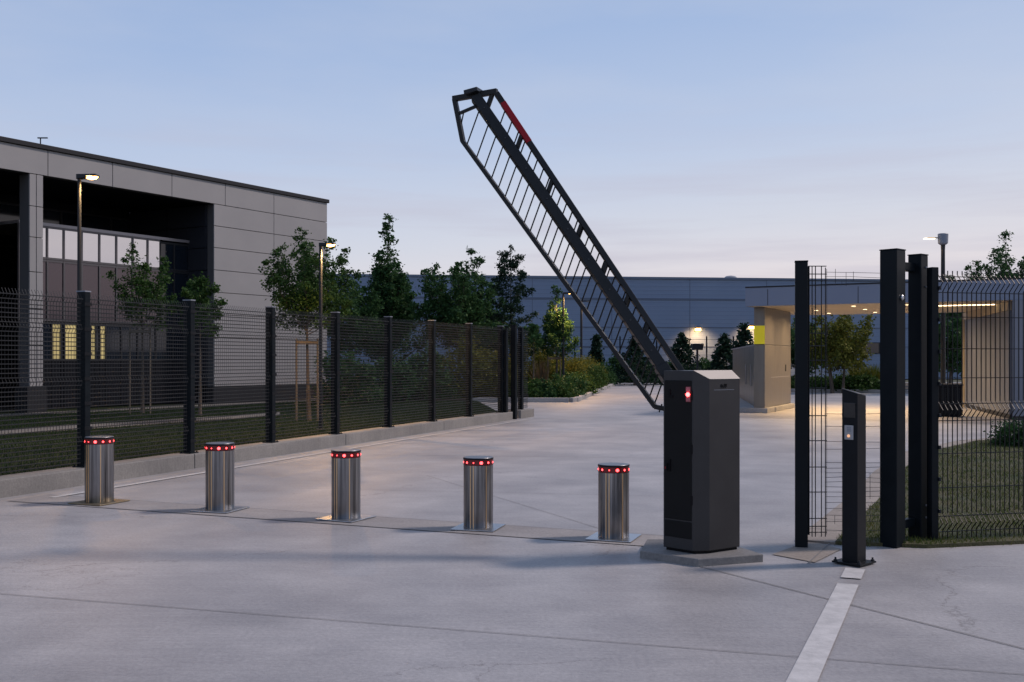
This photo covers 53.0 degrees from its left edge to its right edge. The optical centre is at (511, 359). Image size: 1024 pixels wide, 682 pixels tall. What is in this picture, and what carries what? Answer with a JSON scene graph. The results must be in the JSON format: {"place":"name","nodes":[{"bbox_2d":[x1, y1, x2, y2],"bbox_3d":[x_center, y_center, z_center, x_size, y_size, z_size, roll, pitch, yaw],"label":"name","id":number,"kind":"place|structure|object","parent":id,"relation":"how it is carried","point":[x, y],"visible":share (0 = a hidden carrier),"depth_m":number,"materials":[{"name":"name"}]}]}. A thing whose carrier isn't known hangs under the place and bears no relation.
{"place":"outdoors","nodes":[
{"label":"outdoors","id":0,"kind":"place"},
{"bbox_2d":[0,412,278,433],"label":"footpath","id":1,"kind":"structure","parent":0,"point":[75,426],"depth_m":22.80,"materials":[{"name":"grey concrete"}]},
{"bbox_2d":[0,400,314,416],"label":"footpath","id":2,"kind":"structure","parent":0,"point":[151,407],"depth_m":30.69,"materials":[{"name":"grey concrete"}]},
{"bbox_2d":[0,400,497,475],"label":"lawn","id":3,"kind":"structure","parent":0,"point":[93,408],"depth_m":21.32,"materials":[{"name":"plant"}]},
{"bbox_2d":[73,174,99,451],"bbox_3d":[-6.726,-0.732,16.200,0.384,4.383,0.184,0,0,0],"label":"street lamp","id":4,"kind":"object","parent":3,"relation":"on","point":[79,177],"visible":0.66,"depth_m":16.18,"materials":[{"name":"black metal"}]},
{"bbox_2d":[102,242,177,413],"bbox_3d":[-9.846,-0.857,27.410,1.919,4.635,1.803,0,0,0],"label":"young tree","id":5,"kind":"object","parent":3,"relation":"on","point":[143,291],"visible":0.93,"depth_m":27.41,"materials":[{"name":"green plant"}]},
{"bbox_2d":[129,328,150,413],"bbox_3d":[-9.923,0.300,27.390,0.564,2.300,0.067,0,0,-30],"label":"stake","id":6,"kind":"object","parent":3,"relation":"on","point":[130,332],"visible":0.5,"depth_m":27.27,"materials":[{"name":"brown wood"}]},
{"bbox_2d":[0,136,328,412],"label":"office building","id":7,"kind":"structure","parent":3,"relation":"on","point":[228,236],"depth_m":32.54,"materials":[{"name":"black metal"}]},
{"bbox_2d":[0,202,60,247],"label":"window","id":8,"kind":"structure","parent":7,"relation":"in","point":[8,211],"depth_m":31.96,"materials":[{"name":"grey glass"}]},
{"bbox_2d":[17,257,46,320],"bbox_3d":[-13.698,-2.005,29.308,0.080,1.770,0.863,0,0,32],"label":"window","id":9,"kind":"structure","parent":7,"relation":"in","point":[18,258],"depth_m":29.60,"materials":[{"name":"grey glass"}]},
{"bbox_2d":[17,321,50,360],"bbox_3d":[-13.659,-0.525,29.371,0.080,1.150,1.011,0,0,32],"label":"window","id":10,"kind":"structure","parent":7,"relation":"in","point":[44,334],"depth_m":29.65,"materials":[{"name":"grey glass"}]},
{"bbox_2d":[46,226,62,260],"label":"window","id":11,"kind":"structure","parent":7,"relation":"in","point":[54,235],"depth_m":29.89,"materials":[{"name":"white glass"}]},
{"bbox_2d":[46,260,62,321],"bbox_3d":[-13.328,-2.005,29.898,0.080,1.770,0.534,0,0,32],"label":"window","id":12,"kind":"structure","parent":7,"relation":"in","point":[54,269],"depth_m":29.89,"materials":[{"name":"grey glass"}]},
{"bbox_2d":[60,210,76,226],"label":"window","id":13,"kind":"structure","parent":7,"relation":"in","point":[69,218],"depth_m":33.58,"materials":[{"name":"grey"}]},
{"bbox_2d":[63,228,76,261],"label":"window","id":14,"kind":"structure","parent":7,"relation":"in","point":[69,235],"depth_m":30.31,"materials":[{"name":"white glass"}]},
{"bbox_2d":[63,261,76,321],"bbox_3d":[-13.028,-2.005,30.380,0.080,1.770,0.596,0,0,32],"label":"window","id":15,"kind":"structure","parent":7,"relation":"in","point":[69,268],"depth_m":30.34,"materials":[{"name":"grey glass"}]},
{"bbox_2d":[64,322,76,360],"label":"window","id":16,"kind":"structure","parent":7,"relation":"in","point":[72,354],"depth_m":30.34,"materials":[{"name":"yellow glass"}]},
{"bbox_2d":[81,230,98,263],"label":"window","id":17,"kind":"structure","parent":7,"relation":"in","point":[89,239],"depth_m":30.88,"materials":[{"name":"white glass"}]},
{"bbox_2d":[81,263,98,322],"bbox_3d":[-12.709,-2.005,30.889,0.080,1.770,0.604,0,0,32],"label":"window","id":18,"kind":"structure","parent":7,"relation":"in","point":[89,272],"depth_m":30.93,"materials":[{"name":"grey glass"}]},
{"bbox_2d":[81,213,110,230],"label":"window","id":19,"kind":"structure","parent":7,"relation":"in","point":[93,221],"depth_m":34.43,"materials":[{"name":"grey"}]},
{"bbox_2d":[98,232,115,265],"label":"window","id":20,"kind":"structure","parent":7,"relation":"in","point":[106,241],"depth_m":31.37,"materials":[{"name":"white glass"}]},
{"bbox_2d":[98,264,115,322],"bbox_3d":[-12.389,-2.005,31.396,0.080,1.770,0.601,0,0,32],"label":"window","id":21,"kind":"structure","parent":7,"relation":"in","point":[105,290],"depth_m":31.35,"materials":[{"name":"grey glass"}]},
{"bbox_2d":[105,324,120,360],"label":"window","id":22,"kind":"structure","parent":7,"relation":"in","point":[117,345],"depth_m":31.56,"materials":[{"name":"grey glass"}]},
{"bbox_2d":[110,217,130,232],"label":"window","id":23,"kind":"structure","parent":7,"relation":"in","point":[116,224],"depth_m":35.27,"materials":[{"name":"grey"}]},
{"bbox_2d":[115,234,131,266],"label":"window","id":24,"kind":"structure","parent":7,"relation":"in","point":[122,242],"depth_m":31.84,"materials":[{"name":"white glass"}]},
{"bbox_2d":[115,266,131,323],"bbox_3d":[-12.072,-2.005,31.909,0.080,1.770,0.596,0,0,32],"label":"window","id":25,"kind":"structure","parent":7,"relation":"in","point":[118,270],"depth_m":31.81,"materials":[{"name":"grey glass"}]},
{"bbox_2d":[120,324,136,360],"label":"window","id":26,"kind":"structure","parent":7,"relation":"in","point":[124,336],"depth_m":31.99,"materials":[{"name":"grey glass"}]},
{"bbox_2d":[132,236,146,267],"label":"window","id":27,"kind":"structure","parent":7,"relation":"in","point":[141,247],"depth_m":32.43,"materials":[{"name":"white glass"}]},
{"bbox_2d":[137,325,154,360],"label":"window","id":28,"kind":"structure","parent":7,"relation":"in","point":[139,337],"depth_m":32.59,"materials":[{"name":"grey glass"}]},
{"bbox_2d":[147,238,159,269],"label":"window","id":29,"kind":"structure","parent":7,"relation":"in","point":[152,244],"depth_m":32.85,"materials":[{"name":"white glass"}]},
{"bbox_2d":[155,325,172,360],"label":"window","id":30,"kind":"structure","parent":7,"relation":"in","point":[164,339],"depth_m":33.18,"materials":[{"name":"grey glass"}]},
{"bbox_2d":[159,241,173,270],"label":"window","id":31,"kind":"structure","parent":7,"relation":"in","point":[165,248],"depth_m":33.34,"materials":[{"name":"grey glass"}]},
{"bbox_2d":[159,271,173,324],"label":"window","id":32,"kind":"structure","parent":7,"relation":"in","point":[169,291],"depth_m":33.37,"materials":[{"name":"grey glass"}]},
{"bbox_2d":[172,326,182,360],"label":"window","id":33,"kind":"structure","parent":7,"relation":"in","point":[173,338],"depth_m":33.63,"materials":[{"name":"grey glass"}]},
{"bbox_2d":[173,271,188,324],"bbox_3d":[-10.887,-2.005,33.837,0.080,1.770,0.711,0,0,32],"label":"window","id":34,"kind":"structure","parent":7,"relation":"in","point":[180,279],"depth_m":33.72,"materials":[{"name":"grey glass"}]},
{"bbox_2d":[173,243,189,271],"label":"window","id":35,"kind":"structure","parent":7,"relation":"in","point":[180,251],"depth_m":33.78,"materials":[{"name":"grey glass"}]},
{"bbox_2d":[168,271,227,415],"bbox_3d":[-8.030,-0.409,26.473,1.591,3.741,1.563,0,0,0],"label":"young tree","id":36,"kind":"object","parent":3,"relation":"on","point":[202,292],"visible":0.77,"depth_m":26.36,"materials":[{"name":"green plant"}]},
{"bbox_2d":[296,339,318,420],"bbox_3d":[-4.862,0.475,24.390,0.564,1.950,0.068,0,0,-30],"label":"stake","id":37,"kind":"object","parent":3,"relation":"on","point":[311,342],"visible":0.59,"depth_m":24.38,"materials":[{"name":"brown wood"}]},
{"bbox_2d":[257,227,357,420],"bbox_3d":[-4.790,-0.836,24.447,2.229,4.599,2.400,0,0,0],"label":"young tree","id":38,"kind":"object","parent":3,"relation":"on","point":[303,295],"visible":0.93,"depth_m":24.16,"materials":[{"name":"green plant"}]},
{"bbox_2d":[317,243,335,429],"bbox_3d":[-3.888,-0.487,21.400,0.408,3.894,0.208,0,0,0],"label":"street lamp","id":39,"kind":"object","parent":3,"relation":"on","point":[321,245],"visible":0.76,"depth_m":21.37,"materials":[{"name":"black metal"}]},
{"bbox_2d":[310,348,383,402],"bbox_3d":[-5.430,0.493,33.979,2.595,1.854,1.965,0,0,33],"label":"hedge bush","id":40,"kind":"object","parent":3,"relation":"on","point":[362,382],"visible":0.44,"depth_m":33.69,"materials":[{"name":"green plant"}]},
{"bbox_2d":[345,354,422,400],"bbox_3d":[-4.683,0.612,36.040,2.894,1.617,2.796,0,0,39],"label":"hedge bush","id":41,"kind":"object","parent":3,"relation":"on","point":[381,364],"visible":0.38,"depth_m":35.67,"materials":[{"name":"green plant"}]},
{"bbox_2d":[0,382,1023,681],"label":"driveway","id":42,"kind":"structure","parent":0,"point":[486,588],"depth_m":6.91,"materials":[{"name":"concrete"}]},
{"bbox_2d":[0,412,512,497],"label":"kerb wall","id":43,"kind":"structure","parent":42,"relation":"on","point":[17,484],"depth_m":15.08,"materials":[{"name":"concrete"}]},
{"bbox_2d":[0,287,528,474],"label":"fence","id":44,"kind":"object","parent":43,"relation":"on","point":[83,363],"visible":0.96,"depth_m":14.95,"materials":[{"name":"black metal"}]},
{"bbox_2d":[503,330,507,411],"bbox_3d":[-0.169,0.283,25.361,0.132,2.034,0.156,0,0,21],"label":"gate post","id":45,"kind":"object","parent":43,"relation":"on","point":[505,371],"visible":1,"depth_m":25.29,"materials":[{"name":"metal"}]},
{"bbox_2d":[52,418,533,496],"bbox_3d":[-2.223,1.492,18.617,0.090,0.001,15.958,0,0,20],"label":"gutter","id":46,"kind":"object","parent":42,"relation":"on","point":[278,460],"visible":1,"depth_m":15.19,"materials":[{"name":"white paint"}]},
{"bbox_2d":[10,495,663,545],"bbox_3d":[-1.941,1.496,9.767,7.142,0.001,0.540,0,0,22],"label":"trench strip","id":47,"kind":"object","parent":42,"relation":"on","point":[505,530],"visible":0.6,"depth_m":9.55,"materials":[{"name":"concrete"}]},
{"bbox_2d":[68,436,129,505],"bbox_3d":[-4.319,1.148,10.744,0.432,0.692,0.432,0,0,22],"label":"bollard","id":48,"kind":"object","parent":47,"relation":"on","point":[99,470],"visible":1,"depth_m":10.62,"materials":[{"name":"silver metal"}]},
{"bbox_2d":[190,442,249,512],"bbox_3d":[-2.907,1.160,10.221,0.420,0.668,0.420,0,0,17],"label":"bollard","id":49,"kind":"object","parent":47,"relation":"on","point":[219,477],"visible":1,"depth_m":10.10,"materials":[{"name":"metal"}]},
{"bbox_2d":[315,449,375,522],"bbox_3d":[-1.563,1.170,9.665,0.408,0.648,0.408,0,0,26],"label":"bollard","id":50,"kind":"object","parent":47,"relation":"on","point":[345,485],"visible":1,"depth_m":9.55,"materials":[{"name":"metal"}]},
{"bbox_2d":[450,456,505,531],"bbox_3d":[-0.299,1.179,9.130,0.396,0.632,0.396,0,0,15],"label":"bollard","id":51,"kind":"object","parent":47,"relation":"on","point":[478,493],"visible":1,"depth_m":9.02,"materials":[{"name":"metal"}]},
{"bbox_2d":[585,462,641,542],"bbox_3d":[0.854,1.183,8.619,0.390,0.622,0.390,0,0,20],"label":"bollard","id":52,"kind":"object","parent":47,"relation":"on","point":[613,501],"visible":1,"depth_m":8.51,"materials":[{"name":"metal"}]},
{"bbox_2d":[289,383,607,400],"bbox_3d":[-1.550,1.460,50.100,14.900,0.120,27.800,0,0,0],"label":"planting bed","id":53,"kind":"object","parent":42,"relation":"on","point":[459,399],"visible":0.12,"depth_m":36.31,"materials":[{"name":"soil"}]},
{"bbox_2d":[327,269,384,360],"bbox_3d":[-6.191,-1.038,39.946,2.900,5.086,2.658,0,0,0],"label":"broad tree","id":54,"kind":"object","parent":53,"relation":"on","point":[356,291],"visible":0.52,"depth_m":39.65,"materials":[{"name":"green plant"}]},
{"bbox_2d":[355,213,437,364],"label":"tall tree","id":55,"kind":"object","parent":53,"relation":"on","point":[397,293],"visible":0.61,"depth_m":41.56,"materials":[{"name":"green plant"}]},
{"bbox_2d":[380,345,462,399],"bbox_3d":[-3.483,0.371,36.979,3.460,2.098,2.786,0,0,0],"label":"hedge bush","id":56,"kind":"object","parent":53,"relation":"on","point":[446,386],"visible":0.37,"depth_m":36.59,"materials":[{"name":"green plant"}]},
{"bbox_2d":[407,245,507,378],"bbox_3d":[-2.223,-1.479,39.998,3.423,5.984,3.606,0,0,-36],"label":"broad tree","id":57,"kind":"object","parent":53,"relation":"on","point":[446,310],"visible":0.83,"depth_m":39.30,"materials":[{"name":"green plant"}]},
{"bbox_2d":[419,335,497,397],"bbox_3d":[-1.978,0.225,37.962,3.679,2.389,2.663,0,0,0],"label":"hedge bush","id":58,"kind":"object","parent":53,"relation":"on","point":[463,364],"visible":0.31,"depth_m":37.52,"materials":[{"name":"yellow plant"}]},
{"bbox_2d":[457,281,514,355],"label":"broad tree","id":59,"kind":"object","parent":53,"relation":"on","point":[493,306],"visible":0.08,"depth_m":42.57,"materials":[{"name":"green plant"}]},
{"bbox_2d":[459,343,527,397],"bbox_3d":[-0.645,0.401,38.556,3.327,2.038,2.712,0,0,0],"label":"hedge bush","id":60,"kind":"object","parent":53,"relation":"on","point":[509,367],"visible":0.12,"depth_m":38.17,"materials":[{"name":"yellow plant"}]},
{"bbox_2d":[486,245,539,360],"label":"airy tree","id":61,"kind":"object","parent":53,"relation":"on","point":[502,277],"visible":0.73,"depth_m":40.88,"materials":[{"name":"green plant"}]},
{"bbox_2d":[508,377,545,397],"bbox_3d":[0.529,1.019,37.258,1.594,0.802,1.440,0,0,0],"label":"shrub","id":62,"kind":"object","parent":53,"relation":"on","point":[530,384],"visible":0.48,"depth_m":37.00,"materials":[{"name":"green plant"}]},
{"bbox_2d":[522,323,544,378],"bbox_3d":[0.763,0.069,37.954,0.935,2.870,1.159,0,0,0],"label":"young tree","id":63,"kind":"object","parent":53,"relation":"on","point":[535,336],"visible":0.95,"depth_m":37.95,"materials":[{"name":"green plant"}]},
{"bbox_2d":[517,342,568,381],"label":"shrub","id":64,"kind":"object","parent":53,"relation":"on","point":[541,357],"visible":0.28,"depth_m":43.55,"materials":[{"name":"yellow plant"}]},
{"bbox_2d":[526,378,563,397],"bbox_3d":[1.153,1.032,37.316,1.419,0.776,1.438,0,0,0],"label":"shrub","id":65,"kind":"object","parent":53,"relation":"on","point":[550,391],"visible":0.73,"depth_m":37.06,"materials":[{"name":"green plant"}]},
{"bbox_2d":[534,285,580,374],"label":"young tree","id":66,"kind":"object","parent":53,"relation":"on","point":[552,333],"visible":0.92,"depth_m":41.80,"materials":[{"name":"green plant"}]},
{"bbox_2d":[528,349,593,380],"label":"shrub","id":67,"kind":"object","parent":53,"relation":"on","point":[573,365],"visible":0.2,"depth_m":45.64,"materials":[{"name":"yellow plant"}]},
{"bbox_2d":[547,380,580,397],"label":"shrub","id":68,"kind":"object","parent":53,"relation":"on","point":[567,390],"visible":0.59,"depth_m":37.29,"materials":[{"name":"green plant"}]},
{"bbox_2d":[548,373,589,396],"bbox_3d":[2.135,0.959,39.478,1.554,0.921,1.864,0,0,-20],"label":"shrub","id":69,"kind":"object","parent":53,"relation":"on","point":[570,380],"visible":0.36,"depth_m":39.30,"materials":[{"name":"green plant"}]},
{"bbox_2d":[558,370,600,393],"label":"shrub","id":70,"kind":"object","parent":53,"relation":"on","point":[592,387],"visible":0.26,"depth_m":42.81,"materials":[{"name":"green plant"}]},
{"bbox_2d":[573,365,606,389],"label":"shrub","id":71,"kind":"object","parent":53,"relation":"on","point":[599,380],"visible":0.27,"depth_m":47.79,"materials":[{"name":"green plant"}]},
{"bbox_2d":[0,593,1019,673],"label":"pavement joint","id":72,"kind":"object","parent":42,"relation":"on","point":[524,634],"visible":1,"depth_m":5.57,"materials":[{"name":"grey concrete"}]},
{"bbox_2d":[510,325,517,418],"bbox_3d":[0.055,0.313,25.911,0.142,2.374,0.166,0,0,21],"label":"gate post","id":73,"kind":"object","parent":42,"relation":"on","point":[514,369],"visible":0.87,"depth_m":25.84,"materials":[{"name":"metal"}]},
{"bbox_2d":[472,398,568,401],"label":"kerb","id":74,"kind":"structure","parent":42,"relation":"on","point":[547,400],"depth_m":36.09,"materials":[{"name":"concrete"}]},
{"bbox_2d":[508,408,533,418],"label":"kerb block","id":75,"kind":"structure","parent":42,"relation":"on","point":[525,412],"depth_m":26.54,"materials":[{"name":"concrete"}]},
{"bbox_2d":[517,327,523,409],"bbox_3d":[0.229,0.228,26.611,0.132,2.124,0.156,0,0,21],"label":"gate post","id":76,"kind":"object","parent":75,"relation":"on","point":[521,384],"visible":1,"depth_m":26.55,"materials":[{"name":"metal"}]},
{"bbox_2d":[587,333,606,364],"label":"conifer","id":77,"kind":"object","parent":42,"relation":"on","point":[596,350],"visible":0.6,"depth_m":63.83,"materials":[{"name":"green plant"}]},
{"bbox_2d":[612,336,663,385],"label":"conifer","id":78,"kind":"object","parent":42,"relation":"on","point":[624,376],"visible":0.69,"depth_m":59.70,"materials":[{"name":"green plant"}]},
{"bbox_2d":[668,332,705,369],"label":"conifer","id":79,"kind":"object","parent":42,"relation":"on","point":[682,340],"visible":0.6,"depth_m":61.73,"materials":[{"name":"green plant"}]},
{"bbox_2d":[640,539,762,566],"bbox_3d":[1.415,1.481,7.840,0.894,0.078,0.822,0,0,0],"label":"concrete pad","id":80,"kind":"object","parent":42,"relation":"on","point":[654,549],"visible":0.61,"depth_m":7.59,"materials":[{"name":"grey concrete"}]},
{"bbox_2d":[452,87,739,553],"bbox_3d":[0.625,-0.411,8.257,2.380,3.706,0.474,0,0,29],"label":"boom barrier","id":81,"kind":"object","parent":80,"relation":"on","point":[700,409],"visible":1,"depth_m":7.78,"materials":[{"name":"grey metal"}]},
{"bbox_2d":[665,380,691,520],"bbox_3d":[1.236,0.677,7.695,0.247,1.045,0.045,0,0,44],"label":"door","id":82,"kind":"structure","parent":81,"relation":"in","point":[678,402],"depth_m":7.70,"materials":[{"name":"black metal"}]},
{"bbox_2d":[774,542,839,561],"bbox_3d":[2.349,1.494,8.033,0.376,0.001,0.870,0,0,38],"label":"paver apron","id":83,"kind":"object","parent":42,"relation":"on","point":[811,551],"visible":1,"depth_m":7.95,"materials":[{"name":"concrete"}]},
{"bbox_2d":[794,260,807,547],"bbox_3d":[2.317,0.355,8.221,0.104,2.290,0.104,0,0,14],"label":"gate post","id":84,"kind":"object","parent":83,"relation":"on","point":[801,403],"visible":1,"depth_m":8.17,"materials":[{"name":"metal"}]},
{"bbox_2d":[786,583,857,681],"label":"painted line","id":85,"kind":"object","parent":42,"relation":"on","point":[811,660],"visible":1,"depth_m":5.51,"materials":[{"name":"white paint"}]},
{"bbox_2d":[792,314,876,392],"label":"multi stem tree","id":86,"kind":"object","parent":42,"relation":"on","point":[845,345],"visible":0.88,"depth_m":45.52,"materials":[{"name":"green plant"}]},
{"bbox_2d":[808,496,879,544],"bbox_3d":[3.167,1.500,9.781,0.320,0.040,3.092,0,0,26],"label":"paver edging","id":87,"kind":"object","parent":42,"relation":"on","point":[834,529],"visible":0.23,"depth_m":9.05,"materials":[{"name":"concrete"}]},
{"bbox_2d":[832,388,875,566],"bbox_3d":[2.515,0.849,7.549,0.230,1.283,0.230,0,0,-42],"label":"card reader","id":88,"kind":"object","parent":42,"relation":"on","point":[853,478],"visible":1,"depth_m":7.50,"materials":[{"name":"black metal"}]},
{"bbox_2d":[866,471,879,495],"bbox_3d":[4.405,1.500,12.367,0.320,0.040,2.628,0,0,25],"label":"paver edging","id":89,"kind":"object","parent":42,"relation":"on","point":[873,480],"visible":0.29,"depth_m":12.17,"materials":[{"name":"concrete"}]},
{"bbox_2d":[731,278,1023,418],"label":"gatehouse","id":90,"kind":"object","parent":42,"relation":"on","point":[762,367],"visible":0.71,"depth_m":28.86,"materials":[{"name":"grey concrete"}]},
{"bbox_2d":[905,383,961,389],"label":"planting bed","id":91,"kind":"object","parent":42,"relation":"on","point":[906,386],"visible":0.06,"depth_m":56.76,"materials":[{"name":"soil"}]},
{"bbox_2d":[701,333,733,369],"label":"conifer","id":92,"kind":"object","parent":91,"relation":"on","point":[723,351],"visible":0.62,"depth_m":59.78,"materials":[{"name":"green plant"}]},
{"bbox_2d":[714,322,753,370],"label":"conifer","id":93,"kind":"object","parent":91,"relation":"on","point":[743,337],"visible":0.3,"depth_m":57.86,"materials":[{"name":"green plant"}]},
{"bbox_2d":[791,317,823,374],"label":"broad tree","id":94,"kind":"object","parent":91,"relation":"on","point":[792,347],"visible":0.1,"depth_m":49.64,"materials":[{"name":"green plant"}]},
{"bbox_2d":[827,372,879,390],"bbox_3d":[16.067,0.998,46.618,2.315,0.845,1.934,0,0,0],"label":"ground cover","id":95,"kind":"object","parent":91,"relation":"on","point":[871,381],"visible":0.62,"depth_m":46.24,"materials":[{"name":"green plant"}]},
{"bbox_2d":[979,229,1023,278],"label":"tall tree","id":96,"kind":"object","parent":91,"relation":"on","point":[1003,267],"visible":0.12,"depth_m":46.02,"materials":[{"name":"green plant"}]},
{"bbox_2d":[924,233,947,383],"bbox_3d":[13.836,-1.306,33.500,0.785,5.611,0.330,0,0,0],"label":"street lamp","id":97,"kind":"object","parent":42,"relation":"on","point":[942,239],"visible":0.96,"depth_m":33.44,"materials":[{"name":"black metal"}]},
{"bbox_2d":[939,384,963,416],"bbox_3d":[11.585,1.070,27.177,0.640,0.860,0.640,0,0,27],"label":"litter bin","id":98,"kind":"object","parent":42,"relation":"on","point":[950,399],"visible":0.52,"depth_m":26.89,"materials":[{"name":"black metal"}]},
{"bbox_2d":[939,312,964,383],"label":"broad tree","id":99,"kind":"object","parent":42,"relation":"on","point":[954,346],"visible":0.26,"depth_m":43.33,"materials":[{"name":"green plant"}]},
{"bbox_2d":[0,0,1023,279],"label":"sky","id":100,"kind":"structure","parent":0,"point":[691,138],"materials":[{"name":"blue"}]},
{"bbox_2d":[379,379,961,381],"bbox_3d":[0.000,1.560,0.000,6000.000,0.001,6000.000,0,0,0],"label":"ground","id":101,"kind":"structure","parent":0,"point":[954,380],"depth_m":76.88,"materials":[{"name":"grey concrete"}]},
{"bbox_2d":[327,274,961,379],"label":"warehouse","id":102,"kind":"structure","parent":101,"relation":"on","point":[711,307],"depth_m":77.22,"materials":[{"name":"metal"}]},
{"bbox_2d":[835,440,1023,547],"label":"lawn","id":103,"kind":"structure","parent":0,"point":[945,544],"depth_m":10.28,"materials":[{"name":"plant"}]},
{"bbox_2d":[879,248,905,547],"bbox_3d":[3.065,0.307,8.243,0.151,2.385,0.169,0,0,-42],"label":"gate post","id":104,"kind":"object","parent":103,"relation":"on","point":[892,390],"visible":1,"depth_m":8.20,"materials":[{"name":"metal"}]},
{"bbox_2d":[808,266,881,536],"bbox_3d":[2.668,0.333,8.232,0.599,2.171,0.018,0,0,-2],"label":"wire panel","id":105,"kind":"object","parent":104,"relation":"attached to","point":[821,415],"visible":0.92,"depth_m":8.22,"materials":[{"name":"black metal"}]},
{"bbox_2d":[905,254,928,538],"bbox_3d":[3.270,0.315,8.414,0.358,2.370,0.128,0,0,-40],"label":"gate post","id":106,"kind":"object","parent":103,"relation":"on","point":[916,266],"visible":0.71,"depth_m":8.45,"materials":[{"name":"metal"}]},
{"bbox_2d":[927,267,1023,539],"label":"fence","id":107,"kind":"object","parent":103,"relation":"on","point":[933,414],"visible":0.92,"depth_m":8.45,"materials":[{"name":"metal"}]},
{"bbox_2d":[983,418,1022,446],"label":"shrub","id":108,"kind":"object","parent":103,"relation":"on","point":[1011,433],"visible":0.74,"depth_m":17.51,"materials":[{"name":"green plant"}]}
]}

